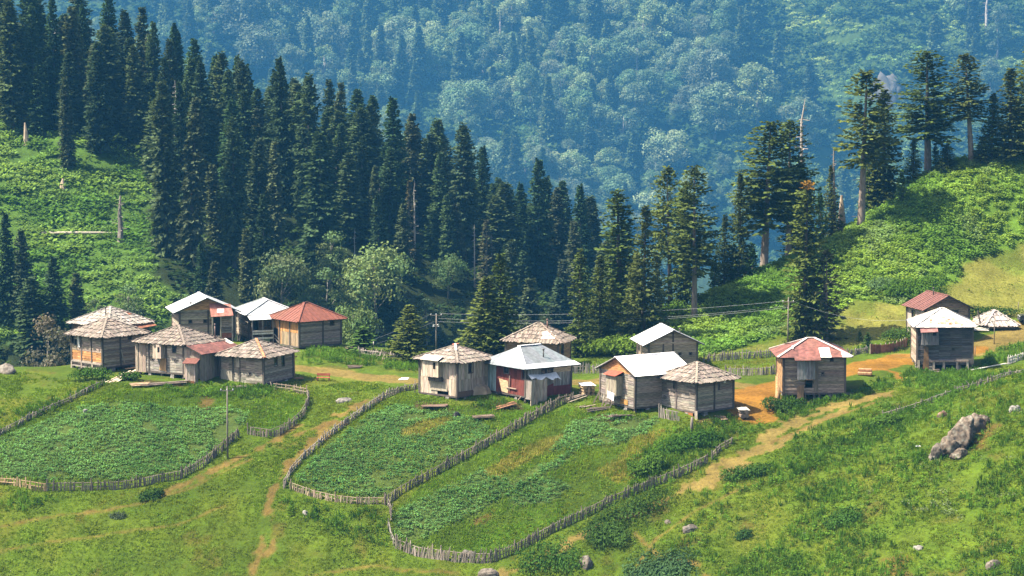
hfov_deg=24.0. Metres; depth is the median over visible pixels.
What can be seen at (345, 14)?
beech tree
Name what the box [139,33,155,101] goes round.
forest conifer
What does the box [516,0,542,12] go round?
beech tree
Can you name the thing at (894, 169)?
fir tree
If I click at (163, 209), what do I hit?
forest conifer
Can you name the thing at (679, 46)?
beech tree
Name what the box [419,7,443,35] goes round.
beech tree
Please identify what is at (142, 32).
forest conifer
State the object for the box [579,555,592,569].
boulder
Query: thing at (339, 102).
forest conifer
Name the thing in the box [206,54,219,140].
forest conifer
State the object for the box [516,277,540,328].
forest conifer
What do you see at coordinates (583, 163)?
beech tree
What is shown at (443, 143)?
forest conifer
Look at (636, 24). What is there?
beech tree
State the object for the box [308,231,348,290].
broadleaf tree
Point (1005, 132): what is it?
fir tree
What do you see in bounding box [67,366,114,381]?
shrub
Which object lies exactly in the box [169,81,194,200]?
forest conifer
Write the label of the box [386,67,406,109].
mountain conifer
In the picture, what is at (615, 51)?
beech tree
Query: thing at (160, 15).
mountain conifer
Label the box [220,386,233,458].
utility pole
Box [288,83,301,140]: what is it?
forest conifer
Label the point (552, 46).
beech tree
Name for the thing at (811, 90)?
mountain conifer
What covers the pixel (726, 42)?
beech tree
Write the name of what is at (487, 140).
beech tree
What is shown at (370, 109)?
forest conifer
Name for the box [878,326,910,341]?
shrub
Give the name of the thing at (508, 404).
scrap boards
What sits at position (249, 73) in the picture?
forest conifer
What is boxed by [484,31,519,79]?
beech tree
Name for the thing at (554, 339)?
shake roofed house
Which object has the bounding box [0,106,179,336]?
clearing shrubs
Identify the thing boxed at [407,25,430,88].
mountain conifer
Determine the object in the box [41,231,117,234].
fallen log
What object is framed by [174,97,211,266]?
forest conifer
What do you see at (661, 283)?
fir tree
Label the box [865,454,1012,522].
silvery herbs
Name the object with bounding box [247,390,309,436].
paling fence
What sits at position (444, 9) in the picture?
mountain conifer
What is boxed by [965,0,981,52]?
mountain conifer
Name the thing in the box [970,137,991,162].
fir tree
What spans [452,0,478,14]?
beech tree
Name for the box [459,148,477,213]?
forest conifer
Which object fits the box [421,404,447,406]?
scrap boards
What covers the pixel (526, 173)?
beech tree
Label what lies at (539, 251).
forest conifer
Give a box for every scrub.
[473,0,1023,235]
[572,146,1023,355]
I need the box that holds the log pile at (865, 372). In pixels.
[858,368,871,375]
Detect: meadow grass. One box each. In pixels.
[738,250,1023,349]
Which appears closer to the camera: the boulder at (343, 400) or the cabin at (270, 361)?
the boulder at (343, 400)
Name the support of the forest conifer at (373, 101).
on the hillside ground at (754, 392)
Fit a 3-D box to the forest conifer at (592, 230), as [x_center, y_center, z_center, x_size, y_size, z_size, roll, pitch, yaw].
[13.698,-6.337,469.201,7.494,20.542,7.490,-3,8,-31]
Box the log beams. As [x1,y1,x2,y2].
[141,380,189,385]
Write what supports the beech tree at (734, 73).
on the hillside ground at (754, 392)
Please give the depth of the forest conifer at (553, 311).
419.68 m
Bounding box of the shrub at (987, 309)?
[968,304,1023,316]
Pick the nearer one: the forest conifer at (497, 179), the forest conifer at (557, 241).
the forest conifer at (557, 241)
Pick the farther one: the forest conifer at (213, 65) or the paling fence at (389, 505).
the forest conifer at (213, 65)
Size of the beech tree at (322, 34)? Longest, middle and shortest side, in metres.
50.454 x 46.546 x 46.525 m
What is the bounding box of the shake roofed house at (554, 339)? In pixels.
[499,319,576,358]
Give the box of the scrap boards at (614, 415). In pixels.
[608,414,633,417]
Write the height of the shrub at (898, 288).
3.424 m
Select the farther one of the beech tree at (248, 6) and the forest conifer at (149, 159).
the beech tree at (248, 6)
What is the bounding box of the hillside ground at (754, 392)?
[0,0,1023,575]
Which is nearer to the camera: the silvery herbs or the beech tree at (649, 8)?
the silvery herbs
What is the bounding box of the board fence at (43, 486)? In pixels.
[0,476,45,491]
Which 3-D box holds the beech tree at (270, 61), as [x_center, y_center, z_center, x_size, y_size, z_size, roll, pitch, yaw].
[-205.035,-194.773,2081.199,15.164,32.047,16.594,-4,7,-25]
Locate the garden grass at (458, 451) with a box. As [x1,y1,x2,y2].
[1,386,695,553]
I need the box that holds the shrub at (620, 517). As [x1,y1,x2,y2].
[569,486,677,539]
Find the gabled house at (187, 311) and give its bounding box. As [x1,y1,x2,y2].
[165,292,241,340]
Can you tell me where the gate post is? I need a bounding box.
[690,417,692,430]
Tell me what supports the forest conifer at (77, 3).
on the hillside ground at (754, 392)
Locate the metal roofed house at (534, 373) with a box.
[484,343,580,405]
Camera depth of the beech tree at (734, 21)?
2135.04 m
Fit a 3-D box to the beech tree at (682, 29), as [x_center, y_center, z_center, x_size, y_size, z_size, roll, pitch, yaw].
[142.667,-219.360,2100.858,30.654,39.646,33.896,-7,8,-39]
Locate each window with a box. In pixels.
[172,346,176,352]
[263,320,267,327]
[274,357,277,366]
[281,355,284,366]
[468,362,473,373]
[503,367,509,373]
[541,368,546,373]
[560,344,563,354]
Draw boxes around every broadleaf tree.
[82,298,104,314]
[113,284,148,317]
[170,294,200,313]
[248,249,317,304]
[289,279,315,306]
[301,267,351,315]
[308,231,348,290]
[335,303,383,344]
[337,241,414,331]
[405,298,446,344]
[427,253,468,298]
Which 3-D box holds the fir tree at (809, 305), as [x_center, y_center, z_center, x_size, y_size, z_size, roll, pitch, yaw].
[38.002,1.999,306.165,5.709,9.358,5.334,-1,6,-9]
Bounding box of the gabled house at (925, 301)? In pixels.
[902,287,974,330]
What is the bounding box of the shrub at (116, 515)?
[108,511,128,519]
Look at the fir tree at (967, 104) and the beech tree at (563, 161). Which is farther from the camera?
the beech tree at (563, 161)
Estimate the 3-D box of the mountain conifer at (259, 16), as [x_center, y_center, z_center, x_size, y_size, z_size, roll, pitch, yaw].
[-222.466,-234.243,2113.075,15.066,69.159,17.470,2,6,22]
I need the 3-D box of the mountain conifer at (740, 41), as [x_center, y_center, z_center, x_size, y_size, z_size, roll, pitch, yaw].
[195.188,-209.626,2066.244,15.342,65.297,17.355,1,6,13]
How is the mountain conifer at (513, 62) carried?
on the hillside ground at (754, 392)
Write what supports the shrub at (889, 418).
on the hillside ground at (754, 392)
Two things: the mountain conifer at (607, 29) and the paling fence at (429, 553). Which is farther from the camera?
the mountain conifer at (607, 29)
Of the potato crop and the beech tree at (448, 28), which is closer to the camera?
the potato crop
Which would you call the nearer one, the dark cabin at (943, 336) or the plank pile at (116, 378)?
the plank pile at (116, 378)
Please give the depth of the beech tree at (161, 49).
2091.70 m
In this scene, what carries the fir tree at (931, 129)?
on the hillside ground at (754, 392)
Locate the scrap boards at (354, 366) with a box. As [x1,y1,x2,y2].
[347,365,362,367]
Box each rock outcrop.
[867,71,906,109]
[940,413,989,459]
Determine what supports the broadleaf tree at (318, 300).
on the hillside ground at (754, 392)
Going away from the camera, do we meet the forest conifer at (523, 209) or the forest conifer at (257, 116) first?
the forest conifer at (257, 116)
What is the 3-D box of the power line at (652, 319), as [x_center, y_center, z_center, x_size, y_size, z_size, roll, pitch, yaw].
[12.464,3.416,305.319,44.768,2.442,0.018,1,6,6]
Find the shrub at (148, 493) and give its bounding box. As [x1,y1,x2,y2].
[138,487,163,501]
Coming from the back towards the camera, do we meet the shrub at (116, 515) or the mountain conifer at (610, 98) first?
the mountain conifer at (610, 98)
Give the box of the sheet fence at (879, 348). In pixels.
[870,337,906,353]
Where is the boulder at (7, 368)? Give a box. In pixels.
[0,363,15,374]
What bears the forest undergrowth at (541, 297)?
on the hillside ground at (754, 392)
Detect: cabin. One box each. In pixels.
[64,317,150,371]
[213,338,299,384]
[656,361,740,418]
[769,337,852,400]
[907,307,977,370]
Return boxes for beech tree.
[90,16,104,30]
[90,30,99,40]
[134,25,166,57]
[157,44,164,57]
[163,19,183,40]
[174,0,183,12]
[192,0,221,16]
[192,5,205,33]
[204,7,223,38]
[206,0,264,40]
[219,1,251,26]
[232,21,285,74]
[255,18,291,63]
[265,45,283,70]
[266,0,303,33]
[273,43,306,81]
[276,15,288,38]
[292,8,342,53]
[307,52,339,97]
[313,84,327,126]
[315,44,339,71]
[320,68,339,88]
[330,43,357,69]
[331,0,371,31]
[333,69,369,107]
[337,24,360,46]
[339,57,346,71]
[359,70,396,104]
[369,60,393,85]
[370,30,395,51]
[373,15,416,60]
[376,16,389,30]
[377,104,404,137]
[388,32,427,75]
[399,6,423,26]
[406,19,443,48]
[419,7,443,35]
[424,39,452,81]
[425,32,451,69]
[437,78,493,126]
[437,80,464,107]
[440,24,455,33]
[441,29,455,53]
[442,92,484,120]
[446,22,488,74]
[446,52,472,79]
[448,10,469,25]
[450,12,486,49]
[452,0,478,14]
[453,109,482,145]
[463,79,488,87]
[467,0,485,27]
[471,43,495,80]
[471,142,522,183]
[474,137,499,168]
[476,27,488,57]
[482,0,499,16]
[482,78,514,126]
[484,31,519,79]
[486,61,508,80]
[496,0,528,30]
[503,75,535,118]
[510,61,544,127]
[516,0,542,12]
[518,15,545,38]
[518,156,533,189]
[522,136,539,162]
[523,145,557,178]
[526,135,547,153]
[531,28,548,53]
[536,52,541,62]
[536,100,568,125]
[537,58,563,82]
[542,49,555,62]
[543,73,559,87]
[546,31,576,56]
[548,149,587,185]
[549,177,558,205]
[550,72,573,101]
[552,177,592,213]
[554,22,589,66]
[554,65,582,89]
[557,97,576,123]
[558,85,595,152]
[558,138,581,154]
[561,149,594,189]
[568,0,585,20]
[569,72,599,109]
[575,0,607,19]
[575,36,610,80]
[576,101,621,165]
[581,177,602,193]
[584,35,632,76]
[586,189,606,205]
[590,147,625,183]
[592,165,630,199]
[595,173,639,214]
[596,78,618,101]
[596,203,612,221]
[597,214,616,228]
[599,226,609,243]
[600,0,624,19]
[600,20,625,36]
[607,111,640,163]
[610,46,640,74]
[612,213,638,242]
[613,35,632,53]
[615,69,641,103]
[616,26,662,63]
[617,82,654,124]
[619,0,647,21]
[626,20,642,46]
[630,211,660,235]
[632,67,669,107]
[633,0,679,56]
[633,190,673,227]
[638,169,664,211]
[639,127,690,166]
[640,41,666,70]
[643,156,667,190]
[649,3,690,39]
[650,186,677,225]
[653,52,678,85]
[658,15,692,56]
[662,68,685,103]
[665,37,694,80]
[666,103,682,128]
[669,83,703,118]
[673,47,711,86]
[680,169,709,199]
[681,47,733,105]
[686,35,709,52]
[687,81,743,140]
[688,0,707,17]
[691,14,714,36]
[703,34,731,61]
[707,182,725,204]
[708,35,740,75]
[709,0,738,34]
[711,152,731,182]
[719,30,736,43]
[721,67,758,97]
[726,4,738,26]
[727,186,745,219]
[733,61,782,126]
[736,209,761,240]
[772,219,785,235]
[776,96,827,155]
[945,0,982,20]
[977,56,1004,104]
[985,2,1014,59]
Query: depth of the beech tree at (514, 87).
2026.61 m
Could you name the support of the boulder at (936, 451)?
on the hillside ground at (754, 392)
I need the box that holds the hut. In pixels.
[972,309,1020,328]
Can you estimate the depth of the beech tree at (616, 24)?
2119.49 m
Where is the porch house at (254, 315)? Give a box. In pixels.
[235,297,288,342]
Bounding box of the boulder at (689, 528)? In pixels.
[683,524,697,533]
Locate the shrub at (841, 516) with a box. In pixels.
[822,503,863,529]
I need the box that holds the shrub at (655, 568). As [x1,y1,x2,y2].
[619,544,700,575]
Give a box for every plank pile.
[106,370,135,382]
[129,382,150,385]
[974,327,988,330]
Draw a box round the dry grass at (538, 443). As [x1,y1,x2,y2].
[401,416,664,481]
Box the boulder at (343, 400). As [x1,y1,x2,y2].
[336,397,351,403]
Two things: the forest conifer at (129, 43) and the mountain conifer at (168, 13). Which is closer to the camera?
the forest conifer at (129, 43)
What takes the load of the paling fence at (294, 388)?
on the hillside ground at (754, 392)
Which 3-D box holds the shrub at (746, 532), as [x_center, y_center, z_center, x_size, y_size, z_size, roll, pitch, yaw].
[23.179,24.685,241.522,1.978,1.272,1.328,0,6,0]
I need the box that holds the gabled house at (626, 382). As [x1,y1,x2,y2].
[593,352,689,412]
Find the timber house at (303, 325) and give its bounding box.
[269,302,347,348]
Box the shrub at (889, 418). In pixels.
[869,412,900,426]
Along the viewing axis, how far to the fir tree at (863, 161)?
332.85 m
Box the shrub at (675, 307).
[650,299,687,321]
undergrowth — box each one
[0,81,555,364]
[11,0,1023,273]
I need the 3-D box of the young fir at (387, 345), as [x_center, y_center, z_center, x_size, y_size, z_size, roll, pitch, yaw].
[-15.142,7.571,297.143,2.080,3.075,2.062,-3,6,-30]
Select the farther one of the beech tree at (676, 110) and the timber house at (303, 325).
the beech tree at (676, 110)
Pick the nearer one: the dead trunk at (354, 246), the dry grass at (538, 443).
the dry grass at (538, 443)
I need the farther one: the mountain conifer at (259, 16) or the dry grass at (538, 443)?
the mountain conifer at (259, 16)
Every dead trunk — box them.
[116,196,126,242]
[353,231,355,274]
[413,181,419,254]
[470,226,475,287]
[635,47,638,70]
[799,101,813,233]
[821,260,834,337]
[829,148,836,231]
[979,0,990,32]
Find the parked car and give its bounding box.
[1017,313,1023,320]
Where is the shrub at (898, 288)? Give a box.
[876,273,946,298]
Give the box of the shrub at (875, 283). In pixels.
[865,277,900,291]
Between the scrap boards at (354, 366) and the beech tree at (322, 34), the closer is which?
the scrap boards at (354, 366)
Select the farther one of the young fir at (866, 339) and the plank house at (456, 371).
the young fir at (866, 339)
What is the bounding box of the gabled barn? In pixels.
[630,323,704,363]
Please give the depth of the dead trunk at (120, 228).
422.61 m
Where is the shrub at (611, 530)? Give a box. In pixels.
[583,518,631,551]
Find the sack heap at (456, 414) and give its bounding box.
[453,412,459,417]
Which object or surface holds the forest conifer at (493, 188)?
on the hillside ground at (754, 392)
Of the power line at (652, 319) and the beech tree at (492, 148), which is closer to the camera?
the power line at (652, 319)
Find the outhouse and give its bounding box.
[182,358,199,383]
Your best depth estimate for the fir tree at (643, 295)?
305.60 m
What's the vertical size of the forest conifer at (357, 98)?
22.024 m
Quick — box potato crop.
[0,400,657,537]
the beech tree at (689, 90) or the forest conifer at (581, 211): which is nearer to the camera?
the forest conifer at (581, 211)
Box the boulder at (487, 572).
[477,568,498,575]
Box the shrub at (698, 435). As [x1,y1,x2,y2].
[655,427,723,453]
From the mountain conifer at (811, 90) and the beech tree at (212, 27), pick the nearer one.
the mountain conifer at (811, 90)
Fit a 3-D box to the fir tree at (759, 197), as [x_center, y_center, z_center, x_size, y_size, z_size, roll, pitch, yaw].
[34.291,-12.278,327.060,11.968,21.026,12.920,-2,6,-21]
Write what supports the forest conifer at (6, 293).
on the hillside ground at (754, 392)
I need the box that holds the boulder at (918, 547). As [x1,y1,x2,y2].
[913,545,922,550]
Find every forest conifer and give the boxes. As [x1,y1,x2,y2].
[0,0,14,110]
[0,0,22,58]
[0,0,31,128]
[0,211,17,326]
[8,228,38,317]
[11,276,50,362]
[15,0,48,73]
[19,5,47,126]
[19,41,46,109]
[21,0,48,55]
[21,64,53,136]
[23,0,51,70]
[37,255,70,357]
[42,0,63,125]
[52,52,87,135]
[57,21,67,63]
[57,77,77,168]
[58,13,69,45]
[60,6,89,119]
[65,272,87,329]
[68,0,96,43]
[73,0,91,47]
[75,3,91,80]
[75,12,90,52]
[81,41,117,153]
[82,43,113,128]
[85,24,124,120]
[98,0,118,71]
[112,9,140,97]
[114,37,147,132]
[119,44,149,142]
[125,91,143,140]
[133,6,149,90]
[138,99,172,186]
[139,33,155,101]
[142,21,161,122]
[145,80,182,256]
[155,56,173,158]
[159,38,181,122]
[166,23,185,118]
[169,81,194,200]
[173,31,184,75]
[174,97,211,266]
[179,57,198,146]
[181,38,209,99]
[182,56,208,119]
[185,96,219,193]
[187,60,218,173]
[193,242,212,294]
[203,164,226,246]
[205,261,225,300]
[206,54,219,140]
[208,51,233,151]
[212,69,238,176]
[214,98,251,218]
[216,116,250,268]
[228,54,240,94]
[232,58,253,137]
[236,90,264,196]
[237,228,255,302]
[242,138,278,257]
[244,63,262,116]
[244,72,252,110]
[249,108,265,181]
[249,193,280,303]
[250,87,268,164]
[261,69,288,173]
[261,85,273,122]
[265,122,287,189]
[266,141,286,245]
[267,56,298,212]
[286,77,298,119]
[286,92,307,192]
[288,72,322,216]
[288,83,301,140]
[293,150,312,228]
[295,131,346,273]
[316,107,335,162]
[320,79,335,155]
[325,110,353,181]
[328,123,351,215]
[332,82,347,155]
[332,152,368,243]
[344,107,381,205]
[346,89,374,180]
[350,135,372,234]
[365,103,385,190]
[365,165,382,242]
[365,194,400,324]
[367,95,385,167]
[378,96,418,235]
[379,148,405,244]
[393,202,414,280]
[401,113,424,230]
[405,180,417,265]
[408,127,424,213]
[412,132,449,231]
[418,118,450,215]
[422,151,450,258]
[431,151,450,237]
[436,120,449,183]
[438,194,460,283]
[444,137,457,187]
[446,121,482,258]
[451,203,469,280]
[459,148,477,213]
[473,145,493,204]
[474,153,490,241]
[475,196,517,274]
[475,219,496,296]
[485,182,498,215]
[490,181,526,266]
[491,177,501,196]
[494,242,514,310]
[497,239,525,332]
[512,182,529,245]
[512,250,541,323]
[515,203,536,269]
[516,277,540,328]
[522,158,558,287]
[536,175,564,270]
[537,304,566,343]
[540,277,577,346]
[542,187,567,283]
[553,259,576,347]
[558,180,573,258]
[564,221,583,319]
[564,238,570,269]
[566,226,584,266]
[567,183,595,287]
[572,204,596,276]
[574,266,595,331]
[574,282,597,343]
[586,195,604,271]
[590,240,612,309]
[592,203,603,253]
[592,249,610,325]
[595,260,611,311]
[607,237,628,295]
[620,222,634,312]
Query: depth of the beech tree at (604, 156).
1957.59 m
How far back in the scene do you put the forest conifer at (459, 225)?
447.64 m
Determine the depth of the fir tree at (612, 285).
305.93 m
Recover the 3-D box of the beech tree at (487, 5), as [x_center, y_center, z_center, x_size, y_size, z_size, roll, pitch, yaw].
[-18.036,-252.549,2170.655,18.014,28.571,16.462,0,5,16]
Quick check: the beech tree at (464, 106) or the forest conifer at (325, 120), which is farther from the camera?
the beech tree at (464, 106)
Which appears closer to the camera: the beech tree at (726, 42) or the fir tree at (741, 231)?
the fir tree at (741, 231)
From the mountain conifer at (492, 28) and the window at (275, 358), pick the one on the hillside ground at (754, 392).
the mountain conifer at (492, 28)
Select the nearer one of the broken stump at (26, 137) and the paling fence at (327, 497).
the paling fence at (327, 497)
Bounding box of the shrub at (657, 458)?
[627,451,666,478]
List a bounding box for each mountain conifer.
[128,27,136,38]
[149,0,160,24]
[157,0,168,28]
[161,0,174,49]
[168,19,182,55]
[182,0,198,51]
[203,0,225,37]
[203,41,213,90]
[243,54,252,97]
[252,0,265,52]
[263,2,267,19]
[264,68,272,106]
[286,22,302,58]
[298,0,316,46]
[301,15,317,85]
[302,0,319,13]
[318,0,328,27]
[342,42,357,96]
[345,12,361,54]
[345,60,359,118]
[356,49,367,104]
[359,0,375,47]
[362,18,373,76]
[372,24,388,73]
[374,84,387,126]
[386,0,400,15]
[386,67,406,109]
[392,34,410,100]
[396,0,410,20]
[406,61,424,108]
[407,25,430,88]
[409,4,420,28]
[412,90,425,159]
[417,0,431,21]
[431,0,438,11]
[434,0,454,26]
[450,31,471,84]
[483,66,500,115]
[487,6,501,66]
[493,124,510,182]
[504,135,523,195]
[506,32,519,98]
[509,130,526,169]
[519,35,528,65]
[524,0,542,26]
[524,26,541,84]
[536,75,560,150]
[537,146,550,196]
[543,0,562,42]
[544,0,569,27]
[561,42,576,81]
[565,0,574,10]
[581,115,598,179]
[583,0,604,40]
[587,78,599,127]
[599,19,614,53]
[603,66,617,127]
[619,183,633,246]
[622,132,642,197]
[637,208,657,250]
[662,0,676,9]
[674,0,688,39]
[682,0,690,7]
[699,176,723,230]
[706,0,721,34]
[732,0,745,22]
[732,6,747,74]
[741,21,757,65]
[744,3,755,47]
[750,0,767,35]
[769,31,790,100]
[801,61,821,129]
[837,161,855,222]
[922,13,947,82]
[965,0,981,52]
[967,32,981,75]
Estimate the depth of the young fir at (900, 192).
337.66 m
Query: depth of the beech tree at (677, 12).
2108.48 m
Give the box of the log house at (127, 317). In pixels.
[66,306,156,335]
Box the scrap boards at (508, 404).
[496,401,516,409]
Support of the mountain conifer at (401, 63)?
on the hillside ground at (754, 392)
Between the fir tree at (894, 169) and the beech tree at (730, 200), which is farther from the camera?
the beech tree at (730, 200)
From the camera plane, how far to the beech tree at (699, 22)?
2103.24 m
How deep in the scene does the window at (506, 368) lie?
273.23 m
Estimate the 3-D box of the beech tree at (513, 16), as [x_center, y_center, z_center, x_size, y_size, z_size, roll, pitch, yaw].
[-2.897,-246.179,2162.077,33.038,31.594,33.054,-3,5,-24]
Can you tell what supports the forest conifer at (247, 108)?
on the hillside ground at (754, 392)
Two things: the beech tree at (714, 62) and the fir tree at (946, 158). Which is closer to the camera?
the fir tree at (946, 158)
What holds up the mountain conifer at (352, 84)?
on the hillside ground at (754, 392)
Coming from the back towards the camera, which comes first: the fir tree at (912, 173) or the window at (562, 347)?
the fir tree at (912, 173)
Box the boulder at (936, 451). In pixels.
[928,443,944,460]
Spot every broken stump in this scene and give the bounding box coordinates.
[23,122,28,145]
[60,178,65,189]
[838,195,845,229]
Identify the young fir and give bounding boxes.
[344,326,382,354]
[383,337,395,356]
[706,255,721,294]
[726,244,742,282]
[741,243,761,275]
[813,186,828,238]
[827,241,838,269]
[856,330,862,340]
[861,332,872,347]
[865,167,873,212]
[885,166,894,193]
[894,169,909,202]
[931,143,940,168]
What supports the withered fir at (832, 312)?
on the hillside ground at (754, 392)
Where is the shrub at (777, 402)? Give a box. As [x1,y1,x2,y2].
[760,396,791,411]
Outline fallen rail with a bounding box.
[970,363,1009,369]
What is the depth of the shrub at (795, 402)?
268.71 m
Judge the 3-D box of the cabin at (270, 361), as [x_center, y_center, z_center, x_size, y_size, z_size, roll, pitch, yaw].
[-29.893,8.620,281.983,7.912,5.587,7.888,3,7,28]
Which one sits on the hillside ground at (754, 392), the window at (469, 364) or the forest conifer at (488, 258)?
the forest conifer at (488, 258)
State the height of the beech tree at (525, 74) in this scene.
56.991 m
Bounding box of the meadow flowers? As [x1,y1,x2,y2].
[5,375,1008,574]
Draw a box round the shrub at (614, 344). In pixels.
[576,334,636,355]
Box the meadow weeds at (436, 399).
[0,364,1023,575]
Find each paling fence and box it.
[0,380,104,435]
[46,427,239,491]
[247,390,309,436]
[270,382,306,394]
[283,383,417,488]
[289,479,382,504]
[358,346,407,360]
[384,392,573,503]
[387,494,392,519]
[388,518,394,545]
[395,534,492,563]
[490,453,707,562]
[572,363,598,373]
[658,404,678,420]
[703,348,775,362]
[711,437,732,459]
[725,365,775,375]
[847,345,868,354]
[882,391,950,415]
[954,369,1022,392]
[1007,352,1023,363]
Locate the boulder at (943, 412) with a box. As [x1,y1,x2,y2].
[937,410,947,417]
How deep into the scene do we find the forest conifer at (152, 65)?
479.77 m
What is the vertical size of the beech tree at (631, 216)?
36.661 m
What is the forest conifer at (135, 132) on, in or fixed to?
on the hillside ground at (754, 392)
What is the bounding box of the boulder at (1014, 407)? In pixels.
[1009,405,1020,412]
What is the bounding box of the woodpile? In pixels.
[471,414,494,418]
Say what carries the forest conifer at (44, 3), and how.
on the hillside ground at (754, 392)
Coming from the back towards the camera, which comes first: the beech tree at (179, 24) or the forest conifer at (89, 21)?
the beech tree at (179, 24)
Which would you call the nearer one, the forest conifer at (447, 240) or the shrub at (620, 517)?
the shrub at (620, 517)
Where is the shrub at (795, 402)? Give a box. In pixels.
[786,397,805,407]
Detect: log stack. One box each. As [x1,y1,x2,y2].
[578,382,595,395]
[737,407,749,418]
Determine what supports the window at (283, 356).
in the cabin at (270, 361)
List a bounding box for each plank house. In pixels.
[131,324,236,381]
[412,343,492,400]
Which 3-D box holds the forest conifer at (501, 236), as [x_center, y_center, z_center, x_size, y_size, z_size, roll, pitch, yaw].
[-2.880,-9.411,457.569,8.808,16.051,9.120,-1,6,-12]
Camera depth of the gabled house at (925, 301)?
302.13 m
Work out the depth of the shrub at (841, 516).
239.78 m
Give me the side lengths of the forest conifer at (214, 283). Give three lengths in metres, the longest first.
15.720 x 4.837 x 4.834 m
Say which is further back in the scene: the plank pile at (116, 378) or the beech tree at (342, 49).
the beech tree at (342, 49)
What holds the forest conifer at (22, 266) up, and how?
on the hillside ground at (754, 392)
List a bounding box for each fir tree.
[381,304,434,362]
[453,276,506,355]
[474,253,522,354]
[564,248,594,357]
[584,255,620,351]
[593,188,648,333]
[601,278,628,337]
[617,251,649,335]
[620,205,671,341]
[648,165,683,302]
[649,250,675,315]
[662,165,726,316]
[662,185,704,310]
[708,213,738,286]
[721,120,813,266]
[727,170,757,279]
[760,119,824,255]
[775,159,821,256]
[779,179,837,343]
[790,268,835,338]
[821,164,845,237]
[832,69,899,226]
[856,89,909,205]
[857,134,889,211]
[891,50,963,171]
[902,142,924,181]
[933,143,958,170]
[941,53,993,161]
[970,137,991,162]
[973,93,1010,161]
[983,68,1023,160]
[1005,51,1023,154]
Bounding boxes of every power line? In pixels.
[435,307,787,322]
[539,301,779,314]
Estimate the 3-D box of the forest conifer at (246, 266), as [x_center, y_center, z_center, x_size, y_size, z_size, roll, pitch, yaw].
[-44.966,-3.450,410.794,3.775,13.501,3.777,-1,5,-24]
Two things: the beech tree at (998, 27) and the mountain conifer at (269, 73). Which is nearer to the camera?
the mountain conifer at (269, 73)
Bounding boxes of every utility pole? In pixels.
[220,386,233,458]
[430,314,441,349]
[782,297,793,342]
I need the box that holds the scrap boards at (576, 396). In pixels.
[567,394,587,401]
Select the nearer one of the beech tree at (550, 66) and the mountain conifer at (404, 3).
the beech tree at (550, 66)
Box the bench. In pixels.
[316,373,329,380]
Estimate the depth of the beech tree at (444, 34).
2124.74 m
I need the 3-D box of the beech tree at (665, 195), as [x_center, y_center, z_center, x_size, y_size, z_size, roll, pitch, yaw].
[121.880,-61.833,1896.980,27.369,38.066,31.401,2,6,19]
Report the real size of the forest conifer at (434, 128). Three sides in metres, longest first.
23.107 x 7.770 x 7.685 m
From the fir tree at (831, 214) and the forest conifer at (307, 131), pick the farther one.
the forest conifer at (307, 131)
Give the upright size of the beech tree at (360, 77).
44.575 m
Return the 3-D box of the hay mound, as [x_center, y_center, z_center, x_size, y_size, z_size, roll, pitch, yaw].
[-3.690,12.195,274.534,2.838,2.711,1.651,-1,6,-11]
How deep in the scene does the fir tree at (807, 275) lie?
304.70 m
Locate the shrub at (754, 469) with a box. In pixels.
[718,462,774,482]
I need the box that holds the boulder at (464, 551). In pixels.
[460,550,472,559]
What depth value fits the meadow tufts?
307.90 m
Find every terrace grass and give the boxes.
[288,373,411,420]
[319,340,906,368]
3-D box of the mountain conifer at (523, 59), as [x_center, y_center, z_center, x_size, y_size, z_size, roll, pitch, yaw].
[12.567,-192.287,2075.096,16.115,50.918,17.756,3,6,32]
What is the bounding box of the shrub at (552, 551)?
[509,535,585,575]
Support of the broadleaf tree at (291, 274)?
on the hillside ground at (754, 392)
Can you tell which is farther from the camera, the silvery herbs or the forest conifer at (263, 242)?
the forest conifer at (263, 242)
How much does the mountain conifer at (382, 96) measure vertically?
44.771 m
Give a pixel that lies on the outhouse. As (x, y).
(191, 369)
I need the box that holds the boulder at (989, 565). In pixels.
[985,560,1000,570]
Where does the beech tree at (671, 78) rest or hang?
on the hillside ground at (754, 392)
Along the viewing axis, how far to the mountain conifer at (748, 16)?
2122.88 m
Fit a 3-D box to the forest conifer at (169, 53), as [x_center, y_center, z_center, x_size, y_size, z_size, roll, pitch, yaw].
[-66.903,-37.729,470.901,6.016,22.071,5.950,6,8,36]
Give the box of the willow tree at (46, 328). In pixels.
[18,312,70,366]
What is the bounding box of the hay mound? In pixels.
[473,384,490,394]
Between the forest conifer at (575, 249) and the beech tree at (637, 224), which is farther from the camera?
the beech tree at (637, 224)
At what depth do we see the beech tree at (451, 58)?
2087.41 m
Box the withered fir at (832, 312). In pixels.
[807,249,848,339]
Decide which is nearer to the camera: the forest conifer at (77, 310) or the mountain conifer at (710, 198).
the forest conifer at (77, 310)
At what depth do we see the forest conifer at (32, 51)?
463.38 m
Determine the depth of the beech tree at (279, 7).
2141.70 m
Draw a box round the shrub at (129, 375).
[117,370,141,380]
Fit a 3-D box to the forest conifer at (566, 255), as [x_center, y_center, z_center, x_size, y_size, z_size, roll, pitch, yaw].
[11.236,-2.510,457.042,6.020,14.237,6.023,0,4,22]
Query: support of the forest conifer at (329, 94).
on the hillside ground at (754, 392)
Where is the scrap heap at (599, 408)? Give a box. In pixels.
[586,406,608,411]
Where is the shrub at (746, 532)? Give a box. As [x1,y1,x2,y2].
[734,528,752,539]
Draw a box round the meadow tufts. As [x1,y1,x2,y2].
[741,266,1022,348]

